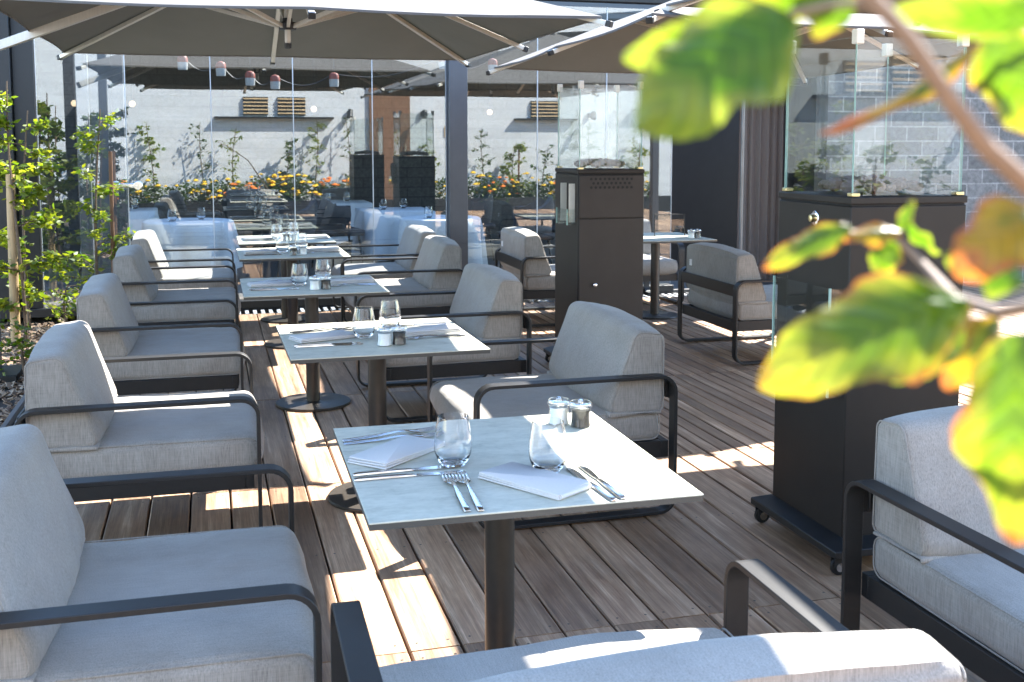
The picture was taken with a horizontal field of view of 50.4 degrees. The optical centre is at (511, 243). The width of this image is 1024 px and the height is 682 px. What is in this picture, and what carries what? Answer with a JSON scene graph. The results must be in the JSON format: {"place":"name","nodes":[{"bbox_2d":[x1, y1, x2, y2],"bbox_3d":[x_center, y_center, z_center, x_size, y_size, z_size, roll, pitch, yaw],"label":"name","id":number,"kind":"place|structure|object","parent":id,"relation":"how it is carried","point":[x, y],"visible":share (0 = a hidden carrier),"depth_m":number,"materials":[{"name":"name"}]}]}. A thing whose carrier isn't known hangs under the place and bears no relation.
{"place":"outdoors","nodes":[
{"label":"outdoors","id":0,"kind":"place"},
{"bbox_2d":[0,292,670,326],"bbox_3d":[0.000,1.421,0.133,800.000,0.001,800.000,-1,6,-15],"label":"ground","id":1,"kind":"structure","parent":0,"point":[40,320],"depth_m":8.76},
{"bbox_2d":[0,319,68,426],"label":"mulch bed","id":2,"kind":"object","parent":1,"relation":"on","point":[11,394],"visible":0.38,"depth_m":6.68,"materials":[{"name":"wood"}]},
{"bbox_2d":[0,394,24,427],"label":"edging board","id":3,"kind":"object","parent":2,"relation":"on","point":[10,420],"visible":0.1,"depth_m":5.32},
{"bbox_2d":[0,317,34,375],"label":"plant","id":4,"kind":"object","parent":2,"relation":"on","point":[22,342],"visible":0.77,"depth_m":6.28,"materials":[{"name":"green plant"}]},
{"bbox_2d":[0,81,73,341],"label":"young tree","id":5,"kind":"object","parent":2,"relation":"on","point":[17,287],"visible":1,"depth_m":7.44,"materials":[{"name":"green plant"}]},
{"bbox_2d":[0,110,74,327],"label":"young tree","id":6,"kind":"object","parent":2,"relation":"on","point":[33,294],"visible":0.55,"depth_m":7.96,"materials":[{"name":"green plant"}]},
{"bbox_2d":[42,281,86,322],"bbox_3d":[-3.203,0.447,7.805,0.327,0.377,0.455,-1,6,-15],"label":"plant","id":7,"kind":"object","parent":2,"relation":"on","point":[67,303],"visible":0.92,"depth_m":7.79,"materials":[{"name":"green plant"}]},
{"bbox_2d":[0,0,613,384],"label":"cantilever parasol","id":8,"kind":"object","parent":2,"relation":"on","point":[462,31],"visible":0.99,"depth_m":7.32,"materials":[{"name":"beige fabric"}]},
{"bbox_2d":[43,108,135,283],"bbox_3d":[-3.209,-0.222,8.277,0.686,1.639,0.513,-1,6,-15],"label":"young tree","id":9,"kind":"object","parent":1,"relation":"on","point":[101,191],"visible":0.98,"depth_m":8.29,"materials":[{"name":"green plant"}]},
{"bbox_2d":[146,319,336,599],"bbox_3d":[3.009,1.036,3.940,9.350,0.054,11.560,-1,6,-15],"label":"deck underlay","id":10,"kind":"object","parent":1,"relation":"on","point":[230,494],"depth_m":4.11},
{"bbox_2d":[239,292,686,314],"bbox_3d":[-0.502,0.526,9.075,5.350,0.060,0.265,-1,6,-15],"label":"drain grate","id":11,"kind":"object","parent":1,"relation":"on","point":[321,308],"visible":0.14,"depth_m":8.83,"materials":[{"name":"black metal"}]},
{"bbox_2d":[739,104,744,249],"bbox_3d":[2.096,-0.516,9.920,0.032,1.858,0.032,-1,6,-15],"label":"door pole","id":12,"kind":"object","parent":1,"relation":"on","point":[742,178],"depth_m":9.90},
{"bbox_2d":[826,54,1023,284],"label":"stone block wall","id":13,"kind":"structure","parent":1,"relation":"on","point":[923,142],"depth_m":10.18,"materials":[{"name":"stone"}]},
{"bbox_2d":[43,233,772,305],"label":"interior floor","id":14,"kind":"structure","parent":0,"point":[252,269],"depth_m":11.69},
{"bbox_2d":[0,12,21,318],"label":"facade post","id":15,"kind":"object","parent":14,"relation":"on","point":[5,64],"visible":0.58,"depth_m":8.17,"materials":[{"name":"metal"}]},
{"bbox_2d":[74,53,128,286],"bbox_3d":[-3.618,-0.809,9.610,0.286,2.500,0.548,0,5,-2],"label":"glass panel","id":16,"kind":"object","parent":14,"relation":"on","point":[106,80],"visible":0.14,"depth_m":9.71,"materials":[{"name":"glass"}]},
{"bbox_2d":[80,207,158,253],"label":"dining table","id":17,"kind":"object","parent":14,"relation":"on","point":[138,216],"visible":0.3,"depth_m":11.72,"materials":[{"name":"white fabric"}]},
{"bbox_2d":[141,218,242,273],"bbox_3d":[-3.073,0.074,10.361,0.990,0.599,1.000,-1,6,-15],"label":"dining table","id":18,"kind":"object","parent":14,"relation":"on","point":[187,233],"visible":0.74,"depth_m":9.98,"materials":[{"name":"white fabric"}]},
{"bbox_2d":[259,196,316,276],"bbox_3d":[-2.195,-0.066,10.804,0.525,0.801,0.568,-4,7,-35],"label":"dining chair","id":19,"kind":"object","parent":14,"relation":"on","point":[306,213],"visible":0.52,"depth_m":10.81,"materials":[{"name":"grey fabric"}]},
{"bbox_2d":[266,187,310,247],"bbox_3d":[-2.725,-0.298,13.284,0.525,0.801,0.568,-1,6,-15],"label":"dining chair","id":20,"kind":"object","parent":14,"relation":"on","point":[275,198],"visible":0.34,"depth_m":13.03,"materials":[{"name":"grey fabric"}]},
{"bbox_2d":[34,40,604,243],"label":"interior back wall","id":21,"kind":"structure","parent":14,"relation":"on","point":[168,120],"depth_m":15.13,"materials":[{"name":"brick"}]},
{"bbox_2d":[34,24,602,51],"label":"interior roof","id":22,"kind":"structure","parent":21,"relation":"attached to","point":[545,41],"depth_m":13.90,"materials":[{"name":"white"}]},
{"bbox_2d":[539,1,657,23],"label":"roof fascia","id":23,"kind":"structure","parent":22,"relation":"attached to","point":[615,15],"depth_m":12.15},
{"bbox_2d":[311,194,364,266],"bbox_3d":[-1.878,-0.136,11.552,0.525,0.801,0.568,-3,6,-25],"label":"dining chair","id":24,"kind":"object","parent":14,"relation":"on","point":[333,220],"visible":0.71,"depth_m":11.30,"materials":[{"name":"grey fabric"}]},
{"bbox_2d":[10,0,673,317],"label":"facade rails","id":25,"kind":"object","parent":14,"relation":"on","point":[23,74],"visible":0.39,"depth_m":8.28,"materials":[{"name":"metal"}]},
{"bbox_2d":[34,43,142,306],"bbox_3d":[-3.250,-0.730,8.387,0.751,2.430,0.050,-1,6,-15],"label":"glass panel","id":26,"kind":"object","parent":25,"relation":"attached to","point":[136,185],"visible":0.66,"depth_m":8.45,"materials":[{"name":"clear glass"}]},
{"bbox_2d":[124,56,214,264],"bbox_3d":[-2.692,-0.746,8.560,0.640,2.430,0.014,-1,6,-15],"label":"glass panel","id":27,"kind":"object","parent":25,"relation":"attached to","point":[127,152],"visible":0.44,"depth_m":8.52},
{"bbox_2d":[210,69,294,245],"bbox_3d":[-2.075,-0.762,8.731,0.640,2.430,0.014,-1,6,-15],"label":"glass panel","id":28,"kind":"object","parent":25,"relation":"attached to","point":[293,148],"visible":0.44,"depth_m":8.75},
{"bbox_2d":[292,58,373,262],"bbox_3d":[-1.459,-0.778,8.902,0.640,2.430,0.014,-1,6,-15],"label":"glass panel","id":29,"kind":"object","parent":25,"relation":"attached to","point":[372,154],"visible":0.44,"depth_m":8.95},
{"bbox_2d":[372,60,446,262],"bbox_3d":[-0.852,-0.794,9.070,0.620,2.430,0.014,-1,6,-15],"label":"glass panel","id":30,"kind":"object","parent":25,"relation":"attached to","point":[446,167],"visible":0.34,"depth_m":9.11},
{"bbox_2d":[537,9,606,233],"bbox_3d":[0.521,-0.830,9.451,0.630,2.430,0.014,-1,6,-15],"label":"glass panel","id":31,"kind":"object","parent":25,"relation":"attached to","point":[537,145],"visible":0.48,"depth_m":9.43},
{"bbox_2d":[606,8,671,283],"bbox_3d":[1.125,-0.845,9.618,0.625,2.430,0.014,-1,6,-15],"label":"glass panel","id":32,"kind":"object","parent":25,"relation":"attached to","point":[671,172],"visible":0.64,"depth_m":9.72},
{"bbox_2d":[316,200,372,250],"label":"dining table","id":33,"kind":"object","parent":14,"relation":"on","point":[353,204],"visible":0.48,"depth_m":13.30,"materials":[{"name":"white metal"}]},
{"bbox_2d":[351,207,435,262],"bbox_3d":[-1.310,-0.091,12.135,0.941,0.599,0.944,-1,6,-15],"label":"dining table","id":34,"kind":"object","parent":14,"relation":"on","point":[386,224],"visible":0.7,"depth_m":11.73,"materials":[{"name":"white fabric"}]},
{"bbox_2d":[397,215,487,264],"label":"dining table","id":35,"kind":"object","parent":14,"relation":"on","point":[477,252],"visible":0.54,"depth_m":10.55,"materials":[{"name":"white fabric"}]},
{"bbox_2d":[445,60,467,269],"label":"steel pillar","id":36,"kind":"structure","parent":14,"relation":"on","point":[456,145],"depth_m":9.10,"materials":[{"name":"metal"}]},
{"bbox_2d":[468,189,494,260],"bbox_3d":[-0.478,-0.221,12.464,0.525,0.801,0.568,-3,6,-25],"label":"dining chair","id":37,"kind":"object","parent":14,"relation":"on","point":[480,203],"visible":0.46,"depth_m":12.31,"materials":[{"name":"grey fabric"}]},
{"bbox_2d":[498,195,554,267],"bbox_3d":[0.167,-0.093,11.088,0.525,0.801,0.568,-1,6,-15],"label":"dining chair","id":38,"kind":"object","parent":14,"relation":"on","point":[524,216],"visible":0.71,"depth_m":10.93,"materials":[{"name":"grey fabric"}]},
{"bbox_2d":[604,18,739,268],"bbox_3d":[2.866,-1.067,11.830,3.910,2.600,0.150,-1,6,-15],"label":"interior partition","id":39,"kind":"object","parent":14,"relation":"on","point":[704,184],"visible":0.14,"depth_m":11.50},
{"bbox_2d":[783,75,828,190],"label":"glass panel","id":40,"kind":"object","parent":14,"relation":"on","point":[807,140],"visible":0.21,"depth_m":9.98,"materials":[{"name":"glass"}]},
{"bbox_3d":[-7.068,-1.270,10.781,0.200,3.200,6.100,-1,6,-15],"label":"interior side wall","id":41,"kind":"object","parent":14,"relation":"on","visible":0},
{"bbox_2d":[552,4,650,13],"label":"roof beam","id":42,"kind":"structure","parent":41,"relation":"attached to","point":[611,9],"depth_m":11.07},
{"bbox_2d":[177,56,187,69],"bbox_3d":[-3.041,-1.932,10.020,0.094,0.650,0.094,-1,6,-15],"label":"pendant lamp","id":43,"kind":"object","parent":42,"relation":"hanging from","point":[182,62],"visible":0.77,"depth_m":10.01,"materials":[{"name":"white plastic"}]},
{"bbox_2d":[188,60,485,85],"bbox_3d":[-1.663,-1.677,10.513,2.914,0.311,0.012,-1,6,-15],"label":"festoon cable","id":44,"kind":"object","parent":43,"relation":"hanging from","point":[328,76],"visible":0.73,"depth_m":10.51,"materials":[{"name":"black plastic"}]},
{"bbox_2d":[216,57,225,75],"bbox_3d":[-2.713,-1.916,10.113,0.094,0.700,0.094,-1,6,-15],"label":"pendant lamp","id":45,"kind":"object","parent":42,"relation":"hanging from","point":[220,68],"visible":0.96,"depth_m":10.10,"materials":[{"name":"glass"}]},
{"bbox_2d":[245,57,254,85],"bbox_3d":[-2.459,-1.880,10.188,0.094,0.785,0.094,-1,6,-15],"label":"pendant lamp","id":46,"kind":"object","parent":42,"relation":"hanging from","point":[249,78],"visible":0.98,"depth_m":10.18,"materials":[{"name":"glass"}]},
{"bbox_2d":[270,65,279,88],"bbox_3d":[-2.239,-1.871,10.250,0.094,0.815,0.094,-1,6,-15],"label":"pendant lamp","id":47,"kind":"object","parent":42,"relation":"hanging from","point":[274,81],"visible":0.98,"depth_m":10.25,"materials":[{"name":"glass"}]},
{"bbox_2d":[329,59,338,86],"bbox_3d":[-1.706,-1.899,10.397,0.094,0.785,0.094,-1,6,-15],"label":"pendant lamp","id":48,"kind":"object","parent":42,"relation":"hanging from","point":[333,79],"visible":0.94,"depth_m":10.39,"materials":[{"name":"glass"}]},
{"bbox_2d":[74,285,1023,681],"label":"terrace deck","id":49,"kind":"structure","parent":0,"point":[418,593],"depth_m":3.75,"materials":[{"name":"brown wood"}]},
{"bbox_2d":[15,320,263,526],"bbox_3d":[-1.272,0.633,3.845,0.760,0.683,0.840,-1,6,-15],"label":"lounge armchair","id":50,"kind":"object","parent":49,"relation":"on","point":[82,416],"visible":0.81,"depth_m":3.53,"materials":[{"name":"fabric"}]},
{"bbox_2d":[76,273,244,394],"bbox_3d":[-1.692,0.498,5.296,0.761,0.683,0.840,-1,6,-16],"label":"lounge armchair","id":51,"kind":"object","parent":49,"relation":"on","point":[105,311],"visible":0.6,"depth_m":4.99,"materials":[{"name":"fabric"}]},
{"bbox_2d":[0,424,321,681],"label":"lounge armchair","id":52,"kind":"object","parent":49,"relation":"on","point":[235,605],"visible":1,"depth_m":2.16,"materials":[{"name":"fabric"}]},
{"bbox_2d":[113,244,240,327],"bbox_3d":[-2.109,0.348,6.880,0.762,0.686,0.840,-1,6,-15],"label":"lounge armchair","id":53,"kind":"object","parent":49,"relation":"on","point":[132,270],"visible":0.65,"depth_m":6.56,"materials":[{"name":"fabric"}]},
{"bbox_2d":[131,229,237,288],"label":"lounge armchair","id":54,"kind":"object","parent":49,"relation":"on","point":[147,241],"visible":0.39,"depth_m":7.77,"materials":[{"name":"fabric"}]},
{"bbox_2d":[236,234,335,323],"bbox_3d":[-1.710,0.267,8.220,0.690,0.614,0.715,-1,6,-15],"label":"bistro table","id":55,"kind":"object","parent":49,"relation":"on","point":[282,318],"visible":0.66,"depth_m":8.14,"materials":[{"name":"stone"}]},
{"bbox_2d":[271,224,282,238],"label":"tumbler","id":56,"kind":"object","parent":55,"relation":"on","point":[276,230],"visible":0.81,"depth_m":8.12,"materials":[{"name":"clear glass"}]},
{"bbox_2d":[288,222,298,236],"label":"tumbler","id":57,"kind":"object","parent":55,"relation":"on","point":[293,226],"visible":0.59,"depth_m":8.32,"materials":[{"name":"clear glass"}]},
{"bbox_2d":[237,246,350,348],"bbox_3d":[-1.456,0.360,7.216,0.690,0.614,0.715,-1,6,-15],"label":"bistro table","id":58,"kind":"object","parent":49,"relation":"on","point":[292,306],"visible":0.43,"depth_m":7.11,"materials":[{"name":"grey metal"}]},
{"bbox_2d":[242,249,277,253],"bbox_3d":[-1.653,0.048,7.164,0.231,0.017,0.112,-2,6,-25],"label":"napkin","id":59,"kind":"object","parent":58,"relation":"on","point":[260,251],"visible":0.98,"depth_m":7.14,"materials":[{"name":"white fabric"}]},
{"bbox_2d":[276,235,288,252],"bbox_3d":[-1.508,0.001,7.147,0.086,0.113,0.086,-1,6,-15],"label":"tumbler","id":60,"kind":"object","parent":58,"relation":"on","point":[282,243],"visible":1,"depth_m":7.12,"materials":[{"name":"clear glass"}]},
{"bbox_2d":[295,233,307,249],"bbox_3d":[-1.423,-0.018,7.346,0.086,0.113,0.086,-1,6,-15],"label":"tumbler","id":61,"kind":"object","parent":58,"relation":"on","point":[300,238],"visible":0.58,"depth_m":7.31,"materials":[{"name":"clear glass"}]},
{"bbox_2d":[306,247,339,251],"bbox_3d":[-1.275,0.035,7.309,0.231,0.017,0.112,-2,6,-20],"label":"napkin","id":62,"kind":"object","parent":58,"relation":"on","point":[323,249],"visible":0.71,"depth_m":7.28,"materials":[{"name":"white fabric"}]},
{"bbox_2d":[240,275,389,411],"bbox_3d":[-1.022,0.513,5.574,0.690,0.614,0.715,-1,6,-15],"label":"bistro table","id":63,"kind":"object","parent":49,"relation":"on","point":[313,398],"visible":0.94,"depth_m":5.52,"materials":[{"name":"stone"}]},
{"bbox_2d":[247,280,293,286],"bbox_3d":[-1.220,0.201,5.522,0.231,0.017,0.112,-2,6,-23],"label":"napkin","id":64,"kind":"object","parent":63,"relation":"on","point":[271,283],"visible":0.97,"depth_m":5.49,"materials":[{"name":"white fabric"}]},
{"bbox_2d":[291,263,307,285],"bbox_3d":[-1.075,0.154,5.505,0.086,0.113,0.086,-1,6,-15],"label":"tumbler","id":65,"kind":"object","parent":63,"relation":"on","point":[299,274],"visible":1,"depth_m":5.47,"materials":[{"name":"clear glass"}]},
{"bbox_2d":[309,275,320,289],"bbox_3d":[-0.972,0.189,5.360,0.059,0.071,0.059,4,7,40],"label":"salt mill","id":66,"kind":"object","parent":63,"relation":"on","point":[314,284],"visible":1,"depth_m":5.34,"materials":[{"name":"white plastic"}]},
{"bbox_2d":[315,258,330,280],"bbox_3d":[-0.990,0.136,5.704,0.086,0.113,0.086,-1,6,-15],"label":"tumbler","id":67,"kind":"object","parent":63,"relation":"on","point":[322,266],"visible":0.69,"depth_m":5.67,"materials":[{"name":"clear glass"}]},
{"bbox_2d":[329,276,373,283],"bbox_3d":[-0.842,0.188,5.668,0.231,0.017,0.112,-2,6,-21],"label":"napkin","id":68,"kind":"object","parent":63,"relation":"on","point":[351,280],"visible":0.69,"depth_m":5.64,"materials":[{"name":"white fabric"}]},
{"bbox_2d":[276,318,489,512],"bbox_3d":[-0.507,0.651,4.100,0.690,0.614,0.715,-2,6,-16],"label":"bistro table","id":69,"kind":"object","parent":49,"relation":"on","point":[343,496],"visible":0.48,"depth_m":3.96,"materials":[{"name":"stone"}]},
{"bbox_2d":[289,330,355,342],"bbox_3d":[-0.698,0.341,4.024,0.231,0.017,0.112,-4,7,-36],"label":"napkin","id":70,"kind":"object","parent":69,"relation":"on","point":[321,336],"visible":1,"depth_m":4.00,"materials":[{"name":"white fabric"}]},
{"bbox_2d":[352,306,374,338],"bbox_3d":[-0.549,0.291,4.033,0.086,0.113,0.086,-1,6,-15],"label":"tumbler","id":71,"kind":"object","parent":69,"relation":"on","point":[363,323],"visible":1,"depth_m":4.00,"materials":[{"name":"clear glass"}]},
{"bbox_2d":[376,325,392,345],"bbox_3d":[-0.456,0.326,3.885,0.059,0.071,0.059,-3,6,-33],"label":"salt mill","id":72,"kind":"object","parent":69,"relation":"on","point":[384,337],"visible":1,"depth_m":3.87,"materials":[{"name":"white plastic"}]},
{"bbox_2d":[379,299,400,329],"bbox_3d":[-0.474,0.273,4.230,0.086,0.113,0.086,-1,6,-15],"label":"tumbler","id":73,"kind":"object","parent":69,"relation":"on","point":[389,312],"visible":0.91,"depth_m":4.20,"materials":[{"name":"clear glass"}]},
{"bbox_2d":[391,324,406,344],"bbox_3d":[-0.405,0.324,3.910,0.059,0.071,0.059,4,6,34],"label":"pepper mill","id":74,"kind":"object","parent":69,"relation":"on","point":[399,338],"visible":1,"depth_m":3.90,"materials":[{"name":"clear plastic"}]},
{"bbox_2d":[397,323,461,335],"bbox_3d":[-0.320,0.328,4.168,0.231,0.017,0.112,-3,6,-26],"label":"napkin","id":75,"kind":"object","parent":69,"relation":"on","point":[432,329],"visible":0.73,"depth_m":4.15,"materials":[{"name":"white fabric"}]},
{"bbox_2d":[332,224,435,321],"bbox_3d":[-0.993,0.204,8.430,0.762,0.685,0.840,-1,6,-15],"label":"lounge armchair","id":76,"kind":"object","parent":49,"relation":"on","point":[412,240],"visible":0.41,"depth_m":8.26,"materials":[{"name":"fabric"}]},
{"bbox_2d":[340,235,462,321],"bbox_3d":[-0.762,0.298,7.423,0.761,0.685,0.840,-1,6,-15],"label":"lounge armchair","id":77,"kind":"object","parent":49,"relation":"on","point":[438,266],"visible":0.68,"depth_m":7.13,"materials":[{"name":"fabric"}]},
{"bbox_2d":[356,263,531,422],"bbox_3d":[-0.386,0.466,5.635,0.759,0.683,0.840,-2,6,-17],"label":"lounge armchair","id":78,"kind":"object","parent":49,"relation":"on","point":[486,304],"visible":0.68,"depth_m":5.35,"materials":[{"name":"fabric"}]},
{"bbox_2d":[333,412,703,650],"bbox_3d":[-0.029,0.797,2.531,0.690,0.614,0.715,-1,6,-15],"label":"bistro table","id":79,"kind":"object","parent":49,"relation":"on","point":[630,470],"visible":0.64,"depth_m":2.41,"materials":[{"name":"stone"}]},
{"bbox_2d":[342,425,435,441],"bbox_3d":[-0.301,0.468,2.688,0.244,0.010,0.029,-3,6,-25],"label":"fork","id":80,"kind":"object","parent":79,"relation":"on","point":[390,432],"visible":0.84,"depth_m":2.69,"materials":[{"name":"metal"}]},
{"bbox_2d":[343,432,434,444],"bbox_3d":[-0.290,0.471,2.650,0.244,0.010,0.029,-2,6,-19],"label":"fork","id":81,"kind":"object","parent":79,"relation":"on","point":[388,437],"visible":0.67,"depth_m":2.64,"materials":[{"name":"metal"}]},
{"bbox_2d":[347,435,433,469],"bbox_3d":[-0.265,0.481,2.526,0.112,0.017,0.231,3,6,32],"label":"napkin","id":82,"kind":"object","parent":79,"relation":"on","point":[393,453],"visible":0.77,"depth_m":2.49,"materials":[{"name":"white fabric"}]},
{"bbox_2d":[353,465,447,475],"bbox_3d":[-0.231,0.497,2.399,0.240,0.005,0.018,-2,6,-17],"label":"knife","id":83,"kind":"object","parent":79,"relation":"on","point":[391,471],"visible":0.97,"depth_m":2.39,"materials":[{"name":"metal"}]},
{"bbox_2d":[354,470,462,480],"bbox_3d":[-0.222,0.501,2.360,0.240,0.005,0.018,-1,6,-15],"label":"knife","id":84,"kind":"object","parent":79,"relation":"on","point":[366,478],"visible":1,"depth_m":2.35,"materials":[{"name":"metal"}]},
{"bbox_2d":[434,412,471,467],"bbox_3d":[-0.132,0.440,2.438,0.086,0.113,0.086,-1,6,-15],"label":"tumbler","id":85,"kind":"object","parent":79,"relation":"on","point":[452,442],"visible":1,"depth_m":2.40,"materials":[{"name":"clear glass"}]},
{"bbox_2d":[441,471,470,511],"bbox_3d":[-0.115,0.508,2.248,0.029,0.010,0.244,-1,5,-13],"label":"fork","id":86,"kind":"object","parent":79,"relation":"on","point":[464,505],"visible":1,"depth_m":2.23,"materials":[{"name":"metal"}]},
{"bbox_2d":[454,471,483,510],"bbox_3d":[-0.087,0.508,2.252,0.029,0.010,0.244,-1,5,-13],"label":"fork","id":87,"kind":"object","parent":79,"relation":"on","point":[476,501],"visible":1,"depth_m":2.23,"materials":[{"name":"metal"}]},
{"bbox_2d":[478,462,591,499],"bbox_3d":[0.049,0.501,2.310,0.231,0.017,0.112,5,7,41],"label":"napkin","id":88,"kind":"object","parent":79,"relation":"on","point":[544,483],"visible":1,"depth_m":2.29,"materials":[{"name":"white fabric"}]},
{"bbox_2d":[528,417,566,472],"bbox_3d":[0.079,0.445,2.390,0.086,0.113,0.086,-1,6,-15],"label":"tumbler","id":89,"kind":"object","parent":79,"relation":"on","point":[547,449],"visible":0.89,"depth_m":2.36,"materials":[{"name":"clear glass"}]},
{"bbox_2d":[547,396,568,424],"bbox_3d":[0.120,0.427,2.801,0.059,0.071,0.059,-1,6,-15],"label":"salt mill","id":90,"kind":"object","parent":79,"relation":"on","point":[559,411],"visible":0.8,"depth_m":2.79,"materials":[{"name":"glass"}]},
{"bbox_2d":[569,399,591,427],"bbox_3d":[0.175,0.430,2.776,0.059,0.071,0.059,-5,7,-44],"label":"pepper mill","id":91,"kind":"object","parent":79,"relation":"on","point":[580,417],"visible":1,"depth_m":2.76,"materials":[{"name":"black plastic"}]},
{"bbox_2d":[566,468,616,500],"bbox_3d":[0.167,0.506,2.307,0.018,0.005,0.240,-2,6,-20],"label":"knife","id":92,"kind":"object","parent":79,"relation":"on","point":[604,493],"visible":0.75,"depth_m":2.27,"materials":[{"name":"metal"}]},
{"bbox_2d":[578,465,626,498],"bbox_3d":[0.192,0.505,2.320,0.018,0.005,0.240,-2,6,-18],"label":"knife","id":93,"kind":"object","parent":79,"relation":"on","point":[611,488],"visible":1,"depth_m":2.29,"materials":[{"name":"metal"}]},
{"bbox_2d":[495,227,554,326],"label":"lounge armchair","id":94,"kind":"object","parent":49,"relation":"on","point":[522,257],"visible":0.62,"depth_m":7.93,"materials":[{"name":"fabric"}]},
{"bbox_2d":[427,301,677,528],"bbox_3d":[0.111,0.601,4.187,0.760,0.684,0.840,-2,6,-16],"label":"lounge armchair","id":95,"kind":"object","parent":49,"relation":"on","point":[607,361],"visible":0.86,"depth_m":3.94,"materials":[{"name":"fabric"}]},
{"bbox_2d":[543,81,644,361],"bbox_3d":[0.508,-0.099,6.398,0.510,1.681,0.530,-1,6,-15],"label":"gas heater","id":96,"kind":"object","parent":49,"relation":"on","point":[599,222],"visible":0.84,"depth_m":6.21,"materials":[{"name":"black metal"}]},
{"bbox_2d":[579,218,642,319],"bbox_3d":[0.568,0.246,6.215,0.388,0.780,0.024,-1,6,-15],"label":"cabinet door","id":97,"kind":"structure","parent":96,"relation":"in","point":[610,250],"depth_m":6.21,"materials":[{"name":"metal"}]},
{"bbox_2d":[330,559,966,681],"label":"lounge armchair","id":98,"kind":"object","parent":49,"relation":"on","point":[831,649],"visible":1,"depth_m":1.54,"materials":[{"name":"fabric"}]},
{"bbox_2d":[643,219,684,302],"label":"lounge armchair","id":99,"kind":"object","parent":49,"relation":"on","point":[668,269],"visible":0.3,"depth_m":8.96,"materials":[{"name":"fabric"}]},
{"bbox_2d":[643,232,716,319],"bbox_3d":[1.104,0.250,8.401,0.690,0.614,0.715,-1,6,-15],"label":"bistro table","id":100,"kind":"object","parent":49,"relation":"on","point":[654,312],"visible":0.72,"depth_m":8.37,"materials":[{"name":"white metal"}]},
{"bbox_2d":[677,242,777,364],"bbox_3d":[1.590,0.339,6.991,0.760,0.684,0.840,-1,6,-16],"label":"lounge armchair","id":101,"kind":"object","parent":49,"relation":"on","point":[729,290],"visible":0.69,"depth_m":6.71,"materials":[{"name":"fabric"}]},
{"bbox_2d":[486,0,978,83],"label":"cantilever parasol","id":102,"kind":"object","parent":49,"relation":"on","point":[603,49],"visible":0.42,"depth_m":8.10,"materials":[{"name":"beige fabric"}]},
{"bbox_2d":[654,0,913,13],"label":"cantilever parasol","id":103,"kind":"object","parent":49,"relation":"on","point":[679,4],"visible":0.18,"depth_m":5.49,"materials":[{"name":"beige fabric"}]},
{"bbox_2d":[622,0,1023,544],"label":"garden shrub","id":104,"kind":"object","parent":49,"relation":"on","point":[707,68],"visible":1,"depth_m":0.29,"materials":[{"name":"green plant"}]},
{"bbox_2d":[751,29,969,574],"bbox_3d":[1.170,0.165,3.595,0.522,1.676,0.545,-1,6,-15],"label":"gas heater","id":105,"kind":"object","parent":49,"relation":"on","point":[824,451],"visible":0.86,"depth_m":3.44,"materials":[{"name":"black metal"}]},
{"bbox_2d":[840,405,1023,681],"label":"lounge armchair","id":106,"kind":"object","parent":49,"relation":"on","point":[947,573],"visible":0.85,"depth_m":2.54,"materials":[{"name":"fabric"}]},
{"bbox_2d":[737,100,784,278],"bbox_3d":[2.355,-0.532,10.295,0.540,1.760,0.064,-1,6,-15],"label":"door curtain","id":107,"kind":"object","parent":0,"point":[763,155],"depth_m":10.30,"materials":[{"name":"grey fabric"}]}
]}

